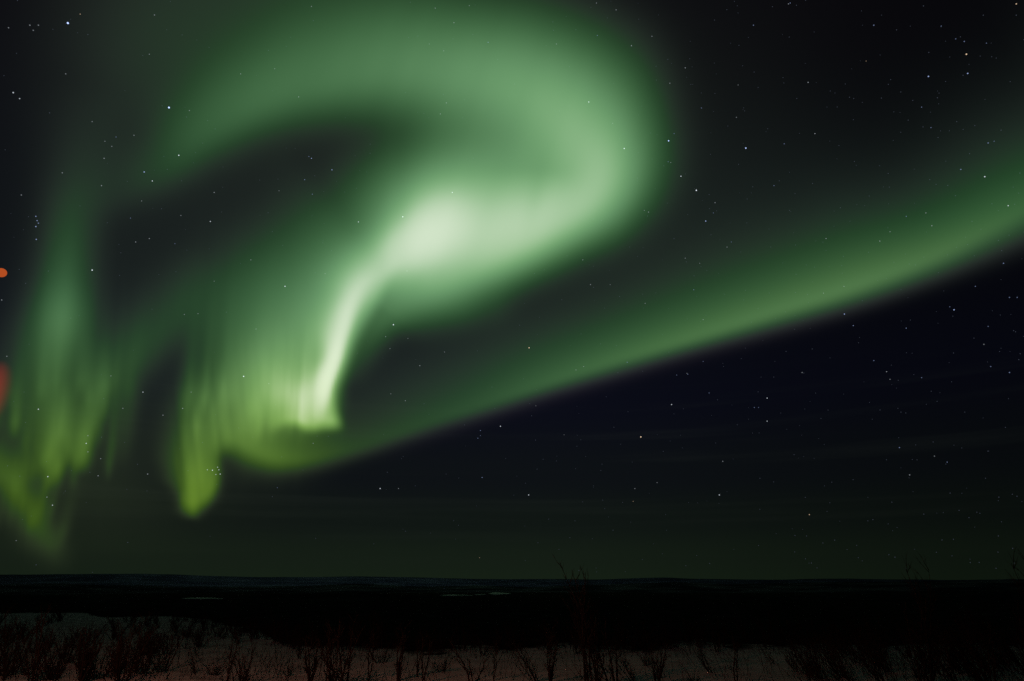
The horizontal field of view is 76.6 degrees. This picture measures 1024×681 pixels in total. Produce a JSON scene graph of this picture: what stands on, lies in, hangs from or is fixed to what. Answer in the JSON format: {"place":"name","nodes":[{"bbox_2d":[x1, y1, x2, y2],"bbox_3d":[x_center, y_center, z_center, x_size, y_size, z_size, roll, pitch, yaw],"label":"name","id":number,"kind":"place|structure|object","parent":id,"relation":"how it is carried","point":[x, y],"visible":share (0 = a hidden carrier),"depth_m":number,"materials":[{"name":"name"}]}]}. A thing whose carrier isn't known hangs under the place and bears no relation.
{"place":"outdoors","nodes":[
{"label":"outdoors","id":0,"kind":"place"},
{"bbox_2d":[0,268,6,276],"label":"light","id":1,"kind":"object","parent":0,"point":[3,272],"visible":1,"depth_m":8.34,"materials":[{"name":"orange paint"}]},
{"bbox_2d":[182,598,222,599],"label":"frozen lake","id":2,"kind":"structure","parent":0,"point":[200,598],"depth_m":5557.66,"materials":[{"name":"grey ice"}]},
{"bbox_2d":[439,594,472,596],"bbox_3d":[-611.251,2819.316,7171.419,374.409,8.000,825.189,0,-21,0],"label":"frozen lake","id":3,"kind":"structure","parent":0,"point":[450,595],"depth_m":6921.38,"materials":[{"name":"grey ice"}]},
{"bbox_2d":[488,592,510,594],"bbox_3d":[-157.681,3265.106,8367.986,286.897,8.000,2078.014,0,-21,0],"label":"frozen lake","id":4,"kind":"structure","parent":0,"point":[495,593],"depth_m":8139.63,"materials":[{"name":"grey ice"}]},
{"bbox_2d":[0,592,1023,680],"bbox_3d":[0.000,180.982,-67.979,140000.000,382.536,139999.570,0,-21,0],"label":"ground","id":5,"kind":"structure","parent":0,"point":[487,613],"depth_m":1996.26,"materials":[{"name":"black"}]},
{"bbox_2d":[0,622,26,661],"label":"bare shrub","id":6,"kind":"object","parent":5,"relation":"on","point":[7,638],"visible":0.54,"depth_m":18.43,"materials":[{"name":"black plant"}]},
{"bbox_2d":[0,607,49,674],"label":"bare shrub","id":7,"kind":"object","parent":5,"relation":"on","point":[18,646],"visible":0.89,"depth_m":16.75,"materials":[{"name":"brown plant"}]},
{"bbox_2d":[22,604,53,680],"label":"bare shrub","id":8,"kind":"object","parent":5,"relation":"on","point":[37,661],"visible":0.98,"depth_m":15.51,"materials":[{"name":"brown plant"}]},
{"bbox_2d":[25,623,62,680],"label":"bare shrub","id":9,"kind":"object","parent":5,"relation":"on","point":[47,668],"visible":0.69,"depth_m":15.94,"materials":[{"name":"black plant"}]},
{"bbox_2d":[43,605,61,622],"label":"bare shrub","id":10,"kind":"object","parent":5,"relation":"on","point":[53,617],"visible":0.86,"depth_m":37.66,"materials":[{"name":"black plant"}]},
{"bbox_2d":[45,651,72,679],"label":"bare shrub","id":11,"kind":"object","parent":5,"relation":"on","point":[54,675],"visible":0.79,"depth_m":15.86,"materials":[{"name":"black plant"}]},
{"bbox_2d":[53,608,69,621],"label":"bare shrub","id":12,"kind":"object","parent":5,"relation":"on","point":[60,616],"visible":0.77,"depth_m":38.79,"materials":[{"name":"black plant"}]},
{"bbox_2d":[55,633,80,657],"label":"bare shrub","id":13,"kind":"object","parent":5,"relation":"on","point":[67,644],"visible":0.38,"depth_m":19.87,"materials":[{"name":"black plant"}]},
{"bbox_2d":[51,621,85,663],"bbox_3d":[-12.775,8.776,18.769,0.930,1.337,0.922,-8,-22,20],"label":"bare shrub","id":14,"kind":"object","parent":5,"relation":"on","point":[74,645],"visible":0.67,"depth_m":18.69,"materials":[{"name":"black plant"}]},
{"bbox_2d":[63,625,96,659],"bbox_3d":[-12.493,8.858,18.806,1.057,1.239,0.829,-1,-21,4],"label":"bare shrub","id":15,"kind":"object","parent":5,"relation":"on","point":[82,640],"visible":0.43,"depth_m":18.76,"materials":[{"name":"black plant"}]},
{"bbox_2d":[62,626,110,665],"bbox_3d":[-12.102,8.730,18.359,0.744,1.169,1.003,-5,-21,13],"label":"bare shrub","id":16,"kind":"object","parent":5,"relation":"on","point":[86,643],"visible":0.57,"depth_m":18.37,"materials":[{"name":"black plant"}]},
{"bbox_2d":[71,643,103,680],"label":"bare shrub","id":17,"kind":"object","parent":5,"relation":"on","point":[91,667],"visible":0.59,"depth_m":15.50,"materials":[{"name":"black plant"}]},
{"bbox_2d":[73,627,106,680],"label":"bare shrub","id":18,"kind":"object","parent":5,"relation":"on","point":[82,676],"visible":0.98,"depth_m":15.23,"materials":[{"name":"black plant"}]},
{"bbox_2d":[78,641,126,678],"bbox_3d":[-10.151,8.028,16.253,1.357,1.121,1.105,-6,-21,16],"label":"bare shrub","id":19,"kind":"object","parent":5,"relation":"on","point":[106,672],"visible":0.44,"depth_m":16.00,"materials":[{"name":"black plant"}]},
{"bbox_2d":[102,613,118,629],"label":"bare shrub","id":20,"kind":"object","parent":5,"relation":"on","point":[110,622],"visible":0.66,"depth_m":32.08,"materials":[{"name":"black plant"}]},
{"bbox_2d":[104,618,120,639],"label":"bare shrub","id":21,"kind":"object","parent":5,"relation":"on","point":[112,629],"visible":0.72,"depth_m":27.96,"materials":[{"name":"black plant"}]},
{"bbox_2d":[111,619,129,639],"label":"bare shrub","id":22,"kind":"object","parent":5,"relation":"on","point":[128,624],"visible":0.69,"depth_m":27.89,"materials":[{"name":"black plant"}]},
{"bbox_2d":[105,637,137,667],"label":"bare shrub","id":23,"kind":"object","parent":5,"relation":"on","point":[115,654],"visible":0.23,"depth_m":17.82,"materials":[{"name":"black plant"}]},
{"bbox_2d":[111,628,134,669],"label":"bare shrub","id":24,"kind":"object","parent":5,"relation":"on","point":[123,648],"visible":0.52,"depth_m":17.39,"materials":[{"name":"black plant"}]},
{"bbox_2d":[104,612,158,680],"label":"bare shrub","id":25,"kind":"object","parent":5,"relation":"on","point":[117,674],"visible":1,"depth_m":15.28,"materials":[{"name":"brown plant"}]},
{"bbox_2d":[128,623,164,672],"bbox_3d":[-9.696,8.168,17.123,0.747,1.366,0.831,16,-26,-36],"label":"bare shrub","id":26,"kind":"object","parent":5,"relation":"on","point":[143,644],"visible":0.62,"depth_m":17.12,"materials":[{"name":"black plant"}]},
{"bbox_2d":[133,630,168,656],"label":"bare shrub","id":27,"kind":"object","parent":5,"relation":"on","point":[149,635],"visible":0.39,"depth_m":20.28,"materials":[{"name":"black plant"}]},
{"bbox_2d":[131,642,175,673],"bbox_3d":[-9.287,8.240,16.739,1.031,0.888,0.689,1,-21,-4],"label":"bare shrub","id":28,"kind":"object","parent":5,"relation":"on","point":[142,663],"visible":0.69,"depth_m":16.85,"materials":[{"name":"black plant"}]},
{"bbox_2d":[151,652,168,672],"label":"bare shrub","id":29,"kind":"object","parent":5,"relation":"on","point":[161,667],"visible":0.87,"depth_m":17.04,"materials":[{"name":"black plant"}]},
{"bbox_2d":[158,628,180,654],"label":"bare shrub","id":30,"kind":"object","parent":5,"relation":"on","point":[167,644],"visible":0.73,"depth_m":20.89,"materials":[{"name":"black plant"}]},
{"bbox_2d":[159,629,190,670],"bbox_3d":[-9.150,8.438,17.480,0.801,1.282,0.377,6,-21,-17],"label":"bare shrub","id":31,"kind":"object","parent":5,"relation":"on","point":[177,644],"visible":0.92,"depth_m":17.55,"materials":[{"name":"black plant"}]},
{"bbox_2d":[188,652,198,673],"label":"bare shrub","id":32,"kind":"object","parent":5,"relation":"on","point":[194,672],"visible":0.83,"depth_m":17.24,"materials":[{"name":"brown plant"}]},
{"bbox_2d":[185,625,202,646],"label":"bare shrub","id":33,"kind":"object","parent":5,"relation":"on","point":[197,634],"visible":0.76,"depth_m":23.65,"materials":[{"name":"black plant"}]},
{"bbox_2d":[192,624,215,646],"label":"bare shrub","id":34,"kind":"object","parent":5,"relation":"on","point":[202,638],"visible":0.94,"depth_m":23.54,"materials":[{"name":"black plant"}]},
{"bbox_2d":[203,659,228,675],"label":"bare shrub","id":35,"kind":"object","parent":5,"relation":"on","point":[216,671],"visible":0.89,"depth_m":16.85,"materials":[{"name":"black plant"}]},
{"bbox_2d":[208,614,230,636],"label":"bare shrub","id":36,"kind":"object","parent":5,"relation":"on","point":[220,627],"visible":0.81,"depth_m":28.94,"materials":[{"name":"black plant"}]},
{"bbox_2d":[215,620,231,638],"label":"bare shrub","id":37,"kind":"object","parent":5,"relation":"on","point":[226,630],"visible":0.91,"depth_m":28.24,"materials":[{"name":"black plant"}]},
{"bbox_2d":[225,631,242,680],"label":"bare shrub","id":38,"kind":"object","parent":5,"relation":"on","point":[228,673],"visible":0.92,"depth_m":15.74,"materials":[{"name":"black plant"}]},
{"bbox_2d":[223,647,251,680],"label":"bare shrub","id":39,"kind":"object","parent":5,"relation":"on","point":[243,676],"visible":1,"depth_m":15.03,"materials":[{"name":"black plant"}]},
{"bbox_2d":[236,636,259,679],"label":"bare shrub","id":40,"kind":"object","parent":5,"relation":"on","point":[250,660],"visible":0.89,"depth_m":15.41,"materials":[{"name":"black plant"}]},
{"bbox_2d":[281,659,299,675],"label":"bare shrub","id":41,"kind":"object","parent":5,"relation":"on","point":[289,671],"visible":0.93,"depth_m":16.85,"materials":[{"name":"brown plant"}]},
{"bbox_2d":[294,635,304,658],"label":"bare shrub","id":42,"kind":"object","parent":5,"relation":"on","point":[299,645],"visible":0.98,"depth_m":20.63,"materials":[{"name":"black plant"}]},
{"bbox_2d":[302,635,324,680],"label":"bare shrub","id":43,"kind":"object","parent":5,"relation":"on","point":[309,671],"visible":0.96,"depth_m":15.16,"materials":[{"name":"black plant"}]},
{"bbox_2d":[318,618,357,680],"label":"bare shrub","id":44,"kind":"object","parent":5,"relation":"on","point":[340,662],"visible":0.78,"depth_m":15.06,"materials":[{"name":"brown plant"}]},
{"bbox_2d":[318,614,364,680],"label":"bare shrub","id":45,"kind":"object","parent":5,"relation":"on","point":[330,676],"visible":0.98,"depth_m":14.82,"materials":[{"name":"brown plant"}]},
{"bbox_2d":[363,625,381,680],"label":"bare shrub","id":46,"kind":"object","parent":5,"relation":"on","point":[367,656],"visible":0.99,"depth_m":15.58,"materials":[{"name":"black plant"}]},
{"bbox_2d":[363,635,395,662],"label":"bare shrub","id":47,"kind":"object","parent":5,"relation":"on","point":[384,657],"visible":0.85,"depth_m":19.25,"materials":[{"name":"black plant"}]},
{"bbox_2d":[390,620,411,680],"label":"bare shrub","id":48,"kind":"object","parent":5,"relation":"on","point":[398,665],"visible":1,"depth_m":15.59,"materials":[{"name":"black plant"}]},
{"bbox_2d":[414,628,427,676],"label":"bare shrub","id":49,"kind":"object","parent":5,"relation":"on","point":[417,667],"visible":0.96,"depth_m":16.21,"materials":[{"name":"black plant"}]},
{"bbox_2d":[419,632,432,680],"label":"bare shrub","id":50,"kind":"object","parent":5,"relation":"on","point":[423,677],"visible":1,"depth_m":15.25,"materials":[{"name":"brown plant"}]},
{"bbox_2d":[430,652,452,671],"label":"bare shrub","id":51,"kind":"object","parent":5,"relation":"on","point":[444,665],"visible":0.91,"depth_m":16.98,"materials":[{"name":"brown plant"}]},
{"bbox_2d":[447,636,492,680],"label":"bare shrub","id":52,"kind":"object","parent":5,"relation":"on","point":[466,669],"visible":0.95,"depth_m":15.12,"materials":[{"name":"brown plant"}]},
{"bbox_2d":[478,643,489,655],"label":"bare shrub","id":53,"kind":"object","parent":5,"relation":"on","point":[484,649],"visible":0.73,"depth_m":21.84,"materials":[{"name":"brown plant"}]},
{"bbox_2d":[491,640,502,679],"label":"bare shrub","id":54,"kind":"object","parent":5,"relation":"on","point":[494,663],"visible":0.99,"depth_m":15.49,"materials":[{"name":"brown plant"}]},
{"bbox_2d":[0,610,1023,680],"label":"dry grass","id":55,"kind":"structure","parent":5,"relation":"on","point":[710,645],"depth_m":17.67,"materials":[{"name":"brown plant"}]},
{"bbox_2d":[511,637,538,680],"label":"bare shrub","id":56,"kind":"object","parent":5,"relation":"on","point":[530,670],"visible":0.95,"depth_m":15.19,"materials":[{"name":"brown plant"}]},
{"bbox_2d":[541,619,560,680],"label":"bare shrub","id":57,"kind":"object","parent":5,"relation":"on","point":[551,668],"visible":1,"depth_m":15.14,"materials":[{"name":"brown plant"}]},
{"bbox_2d":[571,623,590,653],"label":"bare shrub","id":58,"kind":"object","parent":5,"relation":"on","point":[574,642],"visible":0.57,"depth_m":22.35,"materials":[{"name":"brown plant"}]},
{"bbox_2d":[553,555,609,680],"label":"bare shrub","id":59,"kind":"object","parent":5,"relation":"on","point":[583,646],"visible":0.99,"depth_m":14.89,"materials":[{"name":"brown plant"}]},
{"bbox_2d":[582,621,607,680],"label":"bare shrub","id":60,"kind":"object","parent":5,"relation":"on","point":[595,670],"visible":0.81,"depth_m":14.71,"materials":[{"name":"brown plant"}]},
{"bbox_2d":[586,615,625,680],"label":"bare shrub","id":61,"kind":"object","parent":5,"relation":"on","point":[610,661],"visible":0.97,"depth_m":14.83,"materials":[{"name":"brown plant"}]},
{"bbox_2d":[609,643,635,680],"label":"bare shrub","id":62,"kind":"object","parent":5,"relation":"on","point":[631,672],"visible":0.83,"depth_m":15.07,"materials":[{"name":"brown plant"}]},
{"bbox_2d":[636,646,651,665],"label":"bare shrub","id":63,"kind":"object","parent":5,"relation":"on","point":[641,658],"visible":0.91,"depth_m":18.40,"materials":[{"name":"brown plant"}]},
{"bbox_2d":[648,642,671,680],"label":"bare shrub","id":64,"kind":"object","parent":5,"relation":"on","point":[657,675],"visible":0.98,"depth_m":14.98,"materials":[{"name":"brown plant"}]},
{"bbox_2d":[683,667,702,680],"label":"bare shrub","id":65,"kind":"object","parent":5,"relation":"on","point":[697,678],"visible":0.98,"depth_m":15.19,"materials":[{"name":"brown plant"}]},
{"bbox_2d":[694,643,714,672],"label":"bare shrub","id":66,"kind":"object","parent":5,"relation":"on","point":[702,660],"visible":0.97,"depth_m":16.94,"materials":[{"name":"brown plant"}]},
{"bbox_2d":[728,632,741,680],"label":"bare shrub","id":67,"kind":"object","parent":5,"relation":"on","point":[735,668],"visible":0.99,"depth_m":15.10,"materials":[{"name":"brown plant"}]},
{"bbox_2d":[763,650,774,663],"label":"bare shrub","id":68,"kind":"object","parent":5,"relation":"on","point":[772,660],"visible":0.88,"depth_m":19.01,"materials":[{"name":"brown plant"}]},
{"bbox_2d":[779,642,797,671],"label":"bare shrub","id":69,"kind":"object","parent":5,"relation":"on","point":[792,662],"visible":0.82,"depth_m":17.02,"materials":[{"name":"brown plant"}]},
{"bbox_2d":[785,635,810,676],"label":"bare shrub","id":70,"kind":"object","parent":5,"relation":"on","point":[795,656],"visible":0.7,"depth_m":16.41,"materials":[{"name":"brown plant"}]},
{"bbox_2d":[800,640,818,676],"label":"bare shrub","id":71,"kind":"object","parent":5,"relation":"on","point":[811,660],"visible":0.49,"depth_m":16.15,"materials":[{"name":"brown plant"}]},
{"bbox_2d":[800,645,823,678],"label":"bare shrub","id":72,"kind":"object","parent":5,"relation":"on","point":[811,667],"visible":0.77,"depth_m":15.82,"materials":[{"name":"brown plant"}]},
{"bbox_2d":[800,636,845,677],"bbox_3d":[7.741,7.915,16.152,0.998,1.108,0.782,-8,-22,20],"label":"bare shrub","id":73,"kind":"object","parent":5,"relation":"on","point":[830,662],"visible":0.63,"depth_m":16.02,"materials":[{"name":"brown plant"}]},
{"bbox_2d":[823,635,852,680],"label":"bare shrub","id":74,"kind":"object","parent":5,"relation":"on","point":[841,666],"visible":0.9,"depth_m":15.53,"materials":[{"name":"brown plant"}]},
{"bbox_2d":[898,554,944,680],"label":"bare shrub","id":75,"kind":"object","parent":5,"relation":"on","point":[919,676],"visible":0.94,"depth_m":15.15,"materials":[{"name":"brown plant"}]},
{"bbox_2d":[908,622,956,680],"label":"bare shrub","id":76,"kind":"object","parent":5,"relation":"on","point":[946,671],"visible":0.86,"depth_m":14.93,"materials":[{"name":"brown plant"}]},
{"bbox_2d":[917,633,948,680],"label":"bare shrub","id":77,"kind":"object","parent":5,"relation":"on","point":[932,660],"visible":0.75,"depth_m":15.11,"materials":[{"name":"brown plant"}]},
{"bbox_2d":[996,634,1018,661],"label":"bare shrub","id":78,"kind":"object","parent":5,"relation":"on","point":[1007,648],"visible":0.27,"depth_m":19.39,"materials":[{"name":"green plant"}]},
{"bbox_2d":[994,625,1023,675],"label":"bare shrub","id":79,"kind":"object","parent":5,"relation":"on","point":[1010,656],"visible":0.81,"depth_m":15.95,"materials":[{"name":"brown plant"}]},
{"bbox_2d":[1004,547,1023,673],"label":"bare shrub","id":80,"kind":"object","parent":5,"relation":"on","point":[1022,589],"visible":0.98,"depth_m":15.13,"materials":[{"name":"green plant"}]},
{"bbox_2d":[0,580,1023,594],"bbox_3d":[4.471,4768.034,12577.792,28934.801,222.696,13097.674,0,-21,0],"label":"hills","id":81,"kind":"structure","parent":0,"point":[666,587],"depth_m":11329.71,"materials":[{"name":"black"}]},
{"bbox_2d":[0,574,1023,586],"bbox_3d":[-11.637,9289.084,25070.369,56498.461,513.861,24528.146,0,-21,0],"label":"hills","id":82,"kind":"structure","parent":0,"point":[173,580],"depth_m":23870.48,"materials":[{"name":"black"}]},
{"bbox_2d":[0,590,1023,603],"bbox_3d":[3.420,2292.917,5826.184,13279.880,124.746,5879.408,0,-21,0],"label":"hills","id":83,"kind":"structure","parent":0,"point":[995,596],"depth_m":5397.93,"materials":[{"name":"brown soil"}]},
{"bbox_2d":[0,0,1023,579],"label":"sky","id":84,"kind":"structure","parent":0,"point":[73,337],"materials":[{"name":"green"}]},
{"bbox_2d":[7,0,1023,572],"bbox_3d":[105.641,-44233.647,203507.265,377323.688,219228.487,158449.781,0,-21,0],"label":"star field","id":85,"kind":"structure","parent":0,"point":[537,334],"depth_m":220536.09,"materials":[{"name":"white"}]}
]}

